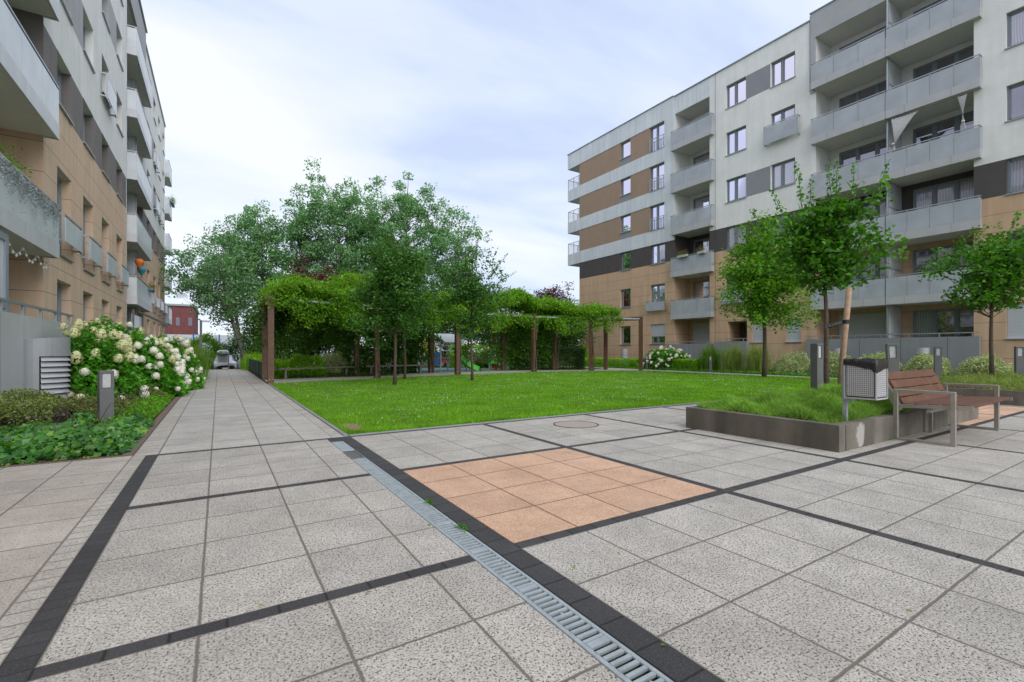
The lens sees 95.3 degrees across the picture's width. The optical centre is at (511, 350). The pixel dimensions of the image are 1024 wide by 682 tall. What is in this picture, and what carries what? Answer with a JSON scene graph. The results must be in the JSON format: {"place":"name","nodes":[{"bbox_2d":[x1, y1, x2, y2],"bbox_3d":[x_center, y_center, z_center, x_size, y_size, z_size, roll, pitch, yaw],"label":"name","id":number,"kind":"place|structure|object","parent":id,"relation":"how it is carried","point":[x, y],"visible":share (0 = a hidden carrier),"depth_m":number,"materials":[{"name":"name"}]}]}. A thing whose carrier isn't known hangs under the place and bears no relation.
{"place":"outdoors","nodes":[
{"label":"outdoors","id":0,"kind":"place"},
{"bbox_2d":[327,352,564,364],"bbox_3d":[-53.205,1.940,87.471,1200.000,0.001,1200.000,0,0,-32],"label":"ground","id":1,"kind":"structure","parent":0,"point":[418,362],"depth_m":108.18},
{"bbox_2d":[165,303,198,334],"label":"brick building","id":2,"kind":"structure","parent":1,"relation":"on","point":[184,320],"depth_m":74.00,"materials":[{"name":"red brick"}]},
{"bbox_2d":[263,366,674,681],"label":"courtyard slab","id":3,"kind":"structure","parent":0,"point":[610,643],"depth_m":1.97,"materials":[{"name":"grey concrete"}]},
{"bbox_2d":[0,456,131,617],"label":"pavement","id":4,"kind":"structure","parent":3,"relation":"on","point":[44,508],"depth_m":3.43,"materials":[{"name":"grey concrete"}]},
{"bbox_2d":[0,0,171,401],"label":"apartment building","id":5,"kind":"structure","parent":3,"relation":"on","point":[82,123],"depth_m":14.34,"materials":[{"name":"white paint"}]},
{"bbox_2d":[0,155,60,235],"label":"hanging garland","id":6,"kind":"object","parent":5,"relation":"hanging from","point":[18,176],"visible":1,"depth_m":9.44},
{"bbox_2d":[0,395,181,467],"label":"kerb","id":7,"kind":"structure","parent":3,"relation":"on","point":[160,417],"depth_m":5.96,"materials":[{"name":"brown concrete"}]},
{"bbox_2d":[0,365,836,466],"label":"planting bed","id":8,"kind":"object","parent":3,"relation":"on","point":[61,420],"visible":0.06,"depth_m":7.86,"materials":[{"name":"soil"}]},
{"bbox_2d":[6,337,70,418],"bbox_3d":[-8.383,0.455,8.295,0.746,1.410,0.840,0,0,13],"label":"ventilation outlet","id":9,"kind":"object","parent":8,"relation":"on","point":[47,365],"visible":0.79,"depth_m":8.13,"materials":[{"name":"grey paint"}]},
{"bbox_2d":[0,411,154,465],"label":"ivy ground cover","id":10,"kind":"object","parent":8,"relation":"on","point":[48,439],"visible":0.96,"depth_m":5.38,"materials":[{"name":"green plant"}]},
{"bbox_2d":[0,376,167,426],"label":"cotoneaster ground cover","id":11,"kind":"object","parent":8,"relation":"on","point":[13,404],"visible":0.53,"depth_m":6.77,"materials":[{"name":"green plant"}]},
{"bbox_2d":[59,319,149,404],"bbox_3d":[-8.603,0.264,9.447,2.348,1.822,1.946,0,0,33],"label":"hydrangea","id":12,"kind":"object","parent":8,"relation":"on","point":[95,347],"visible":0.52,"depth_m":9.23,"materials":[{"name":"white plant"}]},
{"bbox_2d":[97,370,113,423],"bbox_3d":[-6.080,0.794,6.986,0.130,0.989,0.170,0,0,38],"label":"bollard light","id":13,"kind":"object","parent":8,"relation":"on","point":[105,388],"visible":0.86,"depth_m":6.95,"materials":[{"name":"grey paint"}]},
{"bbox_2d":[94,315,147,336],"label":"hydrangea","id":14,"kind":"object","parent":8,"relation":"on","point":[118,326],"visible":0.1,"depth_m":13.27,"materials":[{"name":"white plant"}]},
{"bbox_2d":[76,388,176,424],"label":"ground cover plants","id":15,"kind":"object","parent":8,"relation":"on","point":[157,402],"visible":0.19,"depth_m":8.42,"materials":[{"name":"green plant"}]},
{"bbox_2d":[90,331,192,396],"bbox_3d":[-9.415,0.371,11.758,2.272,1.712,2.700,0,0,-32],"label":"hydrangea","id":16,"kind":"object","parent":8,"relation":"on","point":[164,366],"visible":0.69,"depth_m":11.55,"materials":[{"name":"white plant"}]},
{"bbox_2d":[148,332,205,390],"bbox_3d":[-10.266,0.349,13.873,2.080,1.810,2.928,0,0,-9],"label":"hydrangea","id":17,"kind":"object","parent":8,"relation":"on","point":[194,368],"visible":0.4,"depth_m":13.93,"materials":[{"name":"white plant"}]},
{"bbox_2d":[252,357,290,377],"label":"hedge","id":18,"kind":"object","parent":8,"relation":"on","point":[280,363],"visible":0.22,"depth_m":19.53,"materials":[{"name":"green plant"}]},
{"bbox_2d":[289,353,327,376],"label":"yellow shrub","id":19,"kind":"object","parent":8,"relation":"on","point":[314,361],"visible":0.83,"depth_m":20.61,"materials":[{"name":"green plant"}]},
{"bbox_2d":[274,311,347,365],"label":"broadleaf tree","id":20,"kind":"object","parent":8,"relation":"on","point":[321,349],"visible":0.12,"depth_m":22.77,"materials":[{"name":"green plant"}]},
{"bbox_2d":[316,351,350,374],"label":"yellow shrub","id":21,"kind":"object","parent":8,"relation":"on","point":[331,360],"visible":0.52,"depth_m":21.91,"materials":[{"name":"green plant"}]},
{"bbox_2d":[340,346,416,372],"bbox_3d":[-6.740,0.498,23.665,3.901,1.421,0.942,0,0,-32],"label":"hedge","id":22,"kind":"object","parent":8,"relation":"on","point":[382,369],"visible":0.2,"depth_m":23.57,"materials":[{"name":"green plant"}]},
{"bbox_2d":[530,281,574,314],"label":"plum tree","id":23,"kind":"object","parent":8,"relation":"on","point":[552,293],"visible":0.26,"depth_m":37.79,"materials":[{"name":"brown plant"}]},
{"bbox_2d":[550,320,598,361],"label":"broadleaf tree","id":24,"kind":"object","parent":8,"relation":"on","point":[570,341],"visible":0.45,"depth_m":35.89,"materials":[{"name":"green plant"}]},
{"bbox_2d":[570,357,638,367],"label":"hedge","id":25,"kind":"object","parent":8,"relation":"on","point":[633,362],"visible":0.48,"depth_m":31.80,"materials":[{"name":"green plant"}]},
{"bbox_2d":[643,345,690,369],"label":"hydrangea","id":26,"kind":"object","parent":8,"relation":"on","point":[658,359],"visible":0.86,"depth_m":28.23,"materials":[{"name":"white plant"}]},
{"bbox_2d":[693,341,724,371],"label":"ornamental grass","id":27,"kind":"object","parent":8,"relation":"on","point":[703,361],"depth_m":26.00,"materials":[{"name":"green plant"}]},
{"bbox_2d":[717,342,747,372],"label":"ornamental grass","id":28,"kind":"object","parent":8,"relation":"on","point":[732,361],"depth_m":24.96,"materials":[{"name":"green plant"}]},
{"bbox_2d":[559,363,944,380],"bbox_3d":[12.767,1.098,25.585,4.239,0.197,36.068,0,0,-32],"label":"strip ground cover","id":29,"kind":"object","parent":8,"relation":"on","point":[772,373],"visible":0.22,"depth_m":24.16,"materials":[{"name":"green plant"}]},
{"bbox_2d":[742,342,775,373],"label":"ornamental grass","id":30,"kind":"object","parent":8,"relation":"on","point":[754,361],"depth_m":23.98,"materials":[{"name":"green plant"}]},
{"bbox_2d":[770,351,809,374],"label":"variegated shrub","id":31,"kind":"object","parent":8,"relation":"on","point":[796,359],"visible":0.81,"depth_m":22.55,"materials":[{"name":"green plant"}]},
{"bbox_2d":[900,352,954,378],"bbox_3d":[16.695,0.649,18.702,1.835,1.169,1.792,0,0,-32],"label":"variegated shrub","id":32,"kind":"object","parent":8,"relation":"on","point":[917,361],"visible":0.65,"depth_m":18.50,"materials":[{"name":"green plant"}]},
{"bbox_2d":[954,353,1013,376],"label":"variegated shrub","id":33,"kind":"object","parent":8,"relation":"on","point":[976,364],"visible":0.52,"depth_m":17.10,"materials":[{"name":"green plant"}]},
{"bbox_2d":[423,269,481,366],"bbox_3d":[-4.956,-2.069,35.476,5.144,7.775,5.932,0,0,39],"label":"broadleaf tree","id":34,"kind":"object","parent":3,"relation":"on","point":[437,339],"visible":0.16,"depth_m":34.65,"materials":[{"name":"green plant"}]},
{"bbox_2d":[380,366,588,372],"bbox_3d":[-1.410,1.150,29.492,14.000,0.001,5.300,0,0,-32],"label":"playground surface","id":35,"kind":"object","parent":3,"relation":"on","point":[488,369],"visible":0.2,"depth_m":26.97,"materials":[{"name":"beige rubber"}]},
{"bbox_2d":[406,333,478,370],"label":"play tower","id":36,"kind":"structure","parent":35,"relation":"on","point":[447,338],"depth_m":26.16,"materials":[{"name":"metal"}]},
{"bbox_2d":[331,441,673,681],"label":"drain channel","id":37,"kind":"object","parent":3,"relation":"on","point":[518,582],"visible":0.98,"depth_m":2.27,"materials":[{"name":"metal"}]},
{"bbox_2d":[0,403,1023,681],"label":"paving band","id":38,"kind":"object","parent":3,"relation":"on","point":[24,655],"visible":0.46,"depth_m":2.46,"materials":[{"name":"black stone"}]},
{"bbox_2d":[268,383,796,436],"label":"kerb","id":39,"kind":"structure","parent":3,"relation":"on","point":[337,429],"depth_m":7.83,"materials":[{"name":"grey concrete"}]},
{"bbox_2d":[509,348,585,369],"bbox_3d":[2.151,0.498,28.353,4.731,1.413,1.277,0,0,-11],"label":"hedge","id":40,"kind":"object","parent":3,"relation":"on","point":[579,359],"visible":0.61,"depth_m":28.18,"materials":[{"name":"green plant"}]},
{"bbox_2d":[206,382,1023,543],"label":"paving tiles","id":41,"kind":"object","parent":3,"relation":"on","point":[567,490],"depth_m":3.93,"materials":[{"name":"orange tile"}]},
{"bbox_2d":[567,0,1023,372],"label":"apartment building","id":42,"kind":"structure","parent":3,"relation":"on","point":[708,162],"depth_m":24.47,"materials":[{"name":"white paint"}]},
{"bbox_2d":[649,163,663,192],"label":"window","id":43,"kind":"structure","parent":42,"relation":"in","point":[658,170],"depth_m":33.69,"materials":[{"name":"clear glass"}]},
{"bbox_2d":[649,324,664,344],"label":"window","id":44,"kind":"structure","parent":42,"relation":"in","point":[657,330],"depth_m":33.62,"materials":[{"name":"grey glass"}]},
{"bbox_2d":[649,122,664,153],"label":"window","id":45,"kind":"structure","parent":42,"relation":"in","point":[658,130],"depth_m":33.69,"materials":[{"name":"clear glass"}]},
{"bbox_2d":[650,203,664,231],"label":"window","id":46,"kind":"structure","parent":42,"relation":"in","point":[658,210],"depth_m":33.69,"materials":[{"name":"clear glass"}]},
{"bbox_2d":[693,322,709,343],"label":"window","id":47,"kind":"structure","parent":42,"relation":"in","point":[701,331],"depth_m":32.17,"materials":[{"name":"grey glass"}]},
{"bbox_2d":[693,280,709,312],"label":"window","id":48,"kind":"structure","parent":42,"relation":"in","point":[700,288],"depth_m":32.28,"materials":[{"name":"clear glass"}]},
{"bbox_2d":[725,223,745,250],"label":"window","id":49,"kind":"structure","parent":42,"relation":"in","point":[731,238],"depth_m":28.73,"materials":[{"name":"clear glass"}]},
{"bbox_2d":[725,175,746,203],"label":"window","id":50,"kind":"structure","parent":42,"relation":"in","point":[736,187],"depth_m":28.55,"materials":[{"name":"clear glass"}]},
{"bbox_2d":[725,126,746,156],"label":"window","id":51,"kind":"structure","parent":42,"relation":"in","point":[736,140],"depth_m":28.55,"materials":[{"name":"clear glass"}]},
{"bbox_2d":[725,77,746,109],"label":"window","id":52,"kind":"structure","parent":42,"relation":"in","point":[736,92],"depth_m":28.55,"materials":[{"name":"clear glass"}]},
{"bbox_2d":[769,52,795,88],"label":"window","id":53,"kind":"structure","parent":42,"relation":"in","point":[783,70],"depth_m":26.19,"materials":[{"name":"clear glass"}]},
{"bbox_2d":[772,158,795,189],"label":"window","id":54,"kind":"structure","parent":42,"relation":"in","point":[783,175],"depth_m":26.19,"materials":[{"name":"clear glass"}]},
{"bbox_2d":[839,312,885,338],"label":"window","id":55,"kind":"structure","parent":42,"relation":"in","point":[866,324],"depth_m":23.98,"materials":[{"name":"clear glass"}]},
{"bbox_2d":[839,138,885,174],"bbox_3d":[18.282,-9.385,24.005,0.075,2.450,2.550,0,0,-32],"label":"window","id":56,"kind":"structure","parent":42,"relation":"in","point":[878,147],"depth_m":24.17,"materials":[{"name":"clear glass"}]},
{"bbox_2d":[839,80,885,115],"bbox_3d":[18.282,-12.285,24.005,0.075,2.450,2.550,0,0,-32],"label":"window","id":57,"kind":"structure","parent":42,"relation":"in","point":[881,86],"depth_m":24.13,"materials":[{"name":"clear glass"}]},
{"bbox_2d":[843,256,885,300],"bbox_3d":[18.282,-3.585,24.005,0.075,2.450,2.550,0,0,-32],"label":"window","id":58,"kind":"structure","parent":42,"relation":"in","point":[882,273],"depth_m":23.69,"materials":[{"name":"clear glass"}]},
{"bbox_2d":[888,90,976,120],"bbox_3d":[18.369,-10.740,20.516,0.024,0.021,3.050,0,0,-32],"label":"curtain rod","id":59,"kind":"object","parent":42,"relation":"attached to","point":[934,104],"visible":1,"depth_m":20.38,"materials":[{"name":"grey paint"}]},
{"bbox_2d":[891,110,918,149],"bbox_3d":[17.912,-10.030,21.262,0.110,1.480,1.100,0,0,-32],"label":"curtain","id":60,"kind":"object","parent":59,"relation":"hanging from","point":[899,124],"visible":1,"depth_m":21.44,"materials":[{"name":"white fabric"}]},
{"bbox_2d":[913,308,973,336],"bbox_3d":[19.905,-0.580,21.422,0.075,2.660,2.350,0,0,-32],"label":"window","id":61,"kind":"structure","parent":42,"relation":"in","point":[955,319],"depth_m":21.49,"materials":[{"name":"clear glass"}]},
{"bbox_2d":[913,242,973,294],"bbox_3d":[19.905,-3.585,21.422,0.075,2.450,2.350,0,0,-32],"label":"window","id":62,"kind":"structure","parent":42,"relation":"in","point":[921,257],"depth_m":21.92,"materials":[{"name":"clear glass"}]},
{"bbox_2d":[913,176,973,209],"bbox_3d":[19.905,-6.485,21.422,0.075,2.450,2.350,0,0,-32],"label":"window","id":63,"kind":"structure","parent":42,"relation":"in","point":[960,188],"depth_m":21.47,"materials":[{"name":"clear glass"}]},
{"bbox_2d":[913,110,973,145],"bbox_3d":[19.905,-9.385,21.422,0.075,2.450,2.350,0,0,-32],"label":"window","id":64,"kind":"structure","parent":42,"relation":"in","point":[952,124],"depth_m":21.53,"materials":[{"name":"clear glass"}]},
{"bbox_2d":[913,45,973,80],"bbox_3d":[19.905,-12.285,21.422,0.075,2.450,2.350,0,0,-32],"label":"window","id":65,"kind":"structure","parent":42,"relation":"in","point":[967,52],"depth_m":21.47,"materials":[{"name":"clear glass"}]},
{"bbox_2d":[1004,302,1023,339],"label":"window","id":66,"kind":"structure","parent":42,"relation":"in","point":[1015,317],"depth_m":18.53,"materials":[{"name":"white glass"}]},
{"bbox_2d":[1004,156,1023,195],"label":"window","id":67,"kind":"structure","parent":42,"relation":"in","point":[1015,166],"depth_m":18.59,"materials":[{"name":"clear glass"}]},
{"bbox_2d":[1004,82,1023,122],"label":"window","id":68,"kind":"structure","parent":42,"relation":"in","point":[1015,93],"depth_m":18.59,"materials":[{"name":"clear glass"}]},
{"bbox_2d":[1004,7,1023,49],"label":"window","id":69,"kind":"structure","parent":42,"relation":"in","point":[1015,20],"depth_m":18.59,"materials":[{"name":"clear glass"}]},
{"bbox_2d":[141,0,831,351],"label":"sky","id":70,"kind":"structure","parent":0,"point":[487,102],"materials":[{"name":"white"}]},
{"bbox_2d":[159,367,837,453],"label":"path","id":71,"kind":"structure","parent":0,"point":[215,415],"depth_m":8.21,"materials":[{"name":"grey concrete"}]},
{"bbox_2d":[0,370,344,665],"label":"paving edging","id":72,"kind":"object","parent":71,"relation":"on","point":[17,617],"visible":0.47,"depth_m":2.93,"materials":[{"name":"grey concrete"}]},
{"bbox_2d":[262,294,642,383],"bbox_3d":[-1.646,-0.400,23.555,19.371,3.120,5.127,0,0,-32],"label":"pergola","id":73,"kind":"object","parent":71,"relation":"on","point":[268,359],"visible":0.53,"depth_m":22.17,"materials":[{"name":"wood"}]},
{"bbox_2d":[250,269,486,379],"bbox_3d":[-6.038,-1.165,21.047,4.915,4.697,11.056,0,0,44],"label":"wisteria","id":74,"kind":"object","parent":73,"relation":"attached to","point":[307,290],"visible":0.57,"depth_m":19.56,"materials":[{"name":"green plant"}]},
{"bbox_2d":[461,286,625,371],"bbox_3d":[1.534,-1.163,26.610,9.535,4.687,4.371,0,0,-23],"label":"wisteria","id":75,"kind":"object","parent":73,"relation":"attached to","point":[520,301],"visible":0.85,"depth_m":26.44,"materials":[{"name":"green plant"}]},
{"bbox_2d":[27,402,1023,681],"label":"plaza paving","id":76,"kind":"structure","parent":0,"point":[729,588],"depth_m":2.46,"materials":[{"name":"grey concrete"}]},
{"bbox_2d":[553,421,598,427],"bbox_3d":[1.004,1.157,7.328,0.710,0.005,0.710,0,0,-32],"label":"manhole cover","id":77,"kind":"object","parent":76,"relation":"on","point":[573,424],"visible":1,"depth_m":7.30,"materials":[{"name":"metal"}]},
{"bbox_2d":[686,406,978,452],"bbox_3d":[5.301,1.005,7.511,5.030,0.310,2.064,0,0,-32],"label":"raised planter","id":78,"kind":"object","parent":76,"relation":"on","point":[839,437],"visible":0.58,"depth_m":6.02,"materials":[{"name":"concrete"}]},
{"bbox_2d":[810,343,822,390],"bbox_3d":[5.561,0.380,8.515,0.170,1.020,0.130,0,0,-24],"label":"bollard light","id":79,"kind":"object","parent":78,"relation":"on","point":[816,364],"visible":0.86,"depth_m":8.47,"materials":[{"name":"grey paint"}]},
{"bbox_2d":[695,379,960,422],"bbox_3d":[5.290,0.708,7.506,5.007,0.554,2.124,0,0,-32],"label":"planter heather","id":80,"kind":"object","parent":78,"relation":"in","point":[806,403],"visible":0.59,"depth_m":6.37,"materials":[{"name":"green plant"}]},
{"bbox_2d":[749,156,909,387],"bbox_3d":[5.852,-1.310,8.419,2.354,4.521,2.107,0,0,-32],"label":"linden tree","id":81,"kind":"object","parent":78,"relation":"in","point":[821,249],"visible":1,"depth_m":8.15,"materials":[{"name":"green plant"}]},
{"bbox_2d":[825,287,851,387],"bbox_3d":[5.438,-0.035,7.763,0.365,1.997,0.424,0,0,37],"label":"tree stake","id":82,"kind":"object","parent":78,"relation":"on","point":[845,322],"visible":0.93,"depth_m":7.62,"materials":[{"name":"brown wood"}]},
{"bbox_2d":[842,358,887,421],"bbox_3d":[4.219,0.525,5.596,0.321,0.871,0.378,0,0,-32],"label":"litter bin","id":83,"kind":"object","parent":78,"relation":"on","point":[865,378],"visible":1,"depth_m":5.50,"materials":[{"name":"metal"}]},
{"bbox_2d":[885,343,899,380],"bbox_3d":[7.094,0.381,8.688,0.170,1.020,0.130,-3,0,26],"label":"bollard light","id":84,"kind":"object","parent":78,"relation":"on","point":[892,353],"visible":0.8,"depth_m":8.64,"materials":[{"name":"grey paint"}]},
{"bbox_2d":[888,369,1012,446],"bbox_3d":[6.008,0.725,6.467,2.090,0.870,0.965,0,0,-34],"label":"bench","id":85,"kind":"object","parent":76,"relation":"on","point":[934,397],"visible":0.98,"depth_m":6.29,"materials":[{"name":"wood"}]},
{"bbox_2d":[921,384,1023,405],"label":"raised planter","id":86,"kind":"object","parent":76,"relation":"on","point":[1018,398],"depth_m":10.18,"materials":[{"name":"concrete"}]},
{"bbox_2d":[918,212,1023,375],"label":"linden tree","id":87,"kind":"object","parent":86,"relation":"in","point":[995,260],"visible":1,"depth_m":12.80,"materials":[{"name":"green plant"}]},
{"bbox_2d":[920,369,1023,390],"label":"planter heather","id":88,"kind":"object","parent":86,"relation":"in","point":[1005,378],"visible":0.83,"depth_m":11.03,"materials":[{"name":"green plant"}]},
{"bbox_2d":[1014,346,1023,375],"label":"bollard light","id":89,"kind":"object","parent":86,"relation":"on","point":[1019,360],"visible":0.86,"depth_m":12.46,"materials":[{"name":"grey paint"}]},
{"bbox_2d":[270,370,837,434],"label":"lawn","id":90,"kind":"structure","parent":0,"point":[409,407],"depth_m":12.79,"materials":[{"name":"green plant"}]},
{"bbox_2d":[344,232,446,384],"bbox_3d":[-3.876,-1.380,15.092,2.938,5.186,3.368,0,0,-32],"label":"lawn tree","id":91,"kind":"object","parent":90,"relation":"on","point":[394,274],"visible":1,"depth_m":15.10,"materials":[{"name":"green plant"}]},
{"bbox_2d":[364,254,447,378],"bbox_3d":[-4.348,-1.323,18.519,2.785,5.073,3.628,0,0,-32],"label":"lawn tree","id":92,"kind":"object","parent":90,"relation":"on","point":[427,334],"visible":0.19,"depth_m":18.35,"materials":[{"name":"green plant"}]},
{"bbox_2d":[423,242,515,380],"bbox_3d":[-1.477,-1.526,17.961,3.056,5.474,3.085,0,0,-32],"label":"lawn tree","id":93,"kind":"object","parent":90,"relation":"on","point":[474,290],"visible":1,"depth_m":17.75,"materials":[{"name":"green plant"}]},
{"bbox_2d":[712,203,821,376],"bbox_3d":[10.938,-2.315,19.924,4.149,7.066,4.213,0,0,-32],"label":"linden tree","id":94,"kind":"object","parent":90,"relation":"on","point":[765,290],"visible":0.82,"depth_m":19.53,"materials":[{"name":"green plant"}]},
{"label":"car park","id":95,"kind":"structure","parent":0,"visible":0},
{"bbox_2d":[177,331,226,369],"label":"roadside shrub","id":96,"kind":"object","parent":95,"relation":"on","point":[211,340],"visible":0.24,"depth_m":45.15,"materials":[{"name":"green plant"}]},
{"bbox_2d":[159,231,266,368],"bbox_3d":[-23.076,-3.688,36.482,7.574,11.251,5.719,0,0,-32],"label":"poplar tree","id":97,"kind":"object","parent":95,"relation":"on","point":[204,294],"visible":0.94,"depth_m":35.88,"materials":[{"name":"green plant"}]},
{"bbox_2d":[171,212,272,368],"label":"poplar tree","id":98,"kind":"object","parent":95,"relation":"on","point":[214,240],"visible":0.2,"depth_m":41.04,"materials":[{"name":"green plant"}]},
{"bbox_2d":[211,355,238,369],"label":"parked car","id":99,"kind":"object","parent":95,"relation":"on","point":[222,363],"visible":0.7,"depth_m":40.62,"materials":[{"name":"silver metal"}]},
{"bbox_2d":[208,331,257,369],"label":"roadside shrub","id":100,"kind":"object","parent":95,"relation":"on","point":[232,346],"visible":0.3,"depth_m":47.05,"materials":[{"name":"green plant"}]},
{"bbox_2d":[215,200,300,313],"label":"poplar tree","id":101,"kind":"object","parent":95,"relation":"on","point":[272,236],"visible":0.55,"depth_m":40.62,"materials":[{"name":"green plant"}]},
{"bbox_2d":[224,288,298,364],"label":"broadleaf tree","id":102,"kind":"object","parent":95,"relation":"on","point":[251,332],"visible":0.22,"depth_m":31.05,"materials":[{"name":"green plant"}]},
{"bbox_2d":[263,183,336,354],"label":"poplar tree","id":103,"kind":"object","parent":95,"relation":"on","point":[290,249],"visible":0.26,"depth_m":41.41,"materials":[{"name":"green plant"}]},
{"bbox_2d":[288,253,343,358],"bbox_3d":[-14.128,-2.679,34.180,5.311,8.404,5.008,0,0,-32],"label":"plum tree","id":104,"kind":"object","parent":95,"relation":"on","point":[320,276],"visible":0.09,"depth_m":33.31,"materials":[{"name":"green plant"}]},
{"bbox_2d":[270,156,388,277],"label":"poplar tree","id":105,"kind":"object","parent":95,"relation":"on","point":[333,216],"visible":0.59,"depth_m":40.15,"materials":[{"name":"green plant"}]},
{"bbox_2d":[337,185,390,364],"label":"poplar tree","id":106,"kind":"object","parent":95,"relation":"on","point":[367,197],"visible":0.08,"depth_m":43.12,"materials":[{"name":"green plant"}]},
{"bbox_2d":[344,170,464,291],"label":"poplar tree","id":107,"kind":"object","parent":95,"relation":"on","point":[408,206],"visible":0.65,"depth_m":41.34,"materials":[{"name":"green plant"}]},
{"bbox_2d":[432,204,491,342],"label":"poplar tree","id":108,"kind":"object","parent":95,"relation":"on","point":[458,244],"visible":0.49,"depth_m":41.71,"materials":[{"name":"green plant"}]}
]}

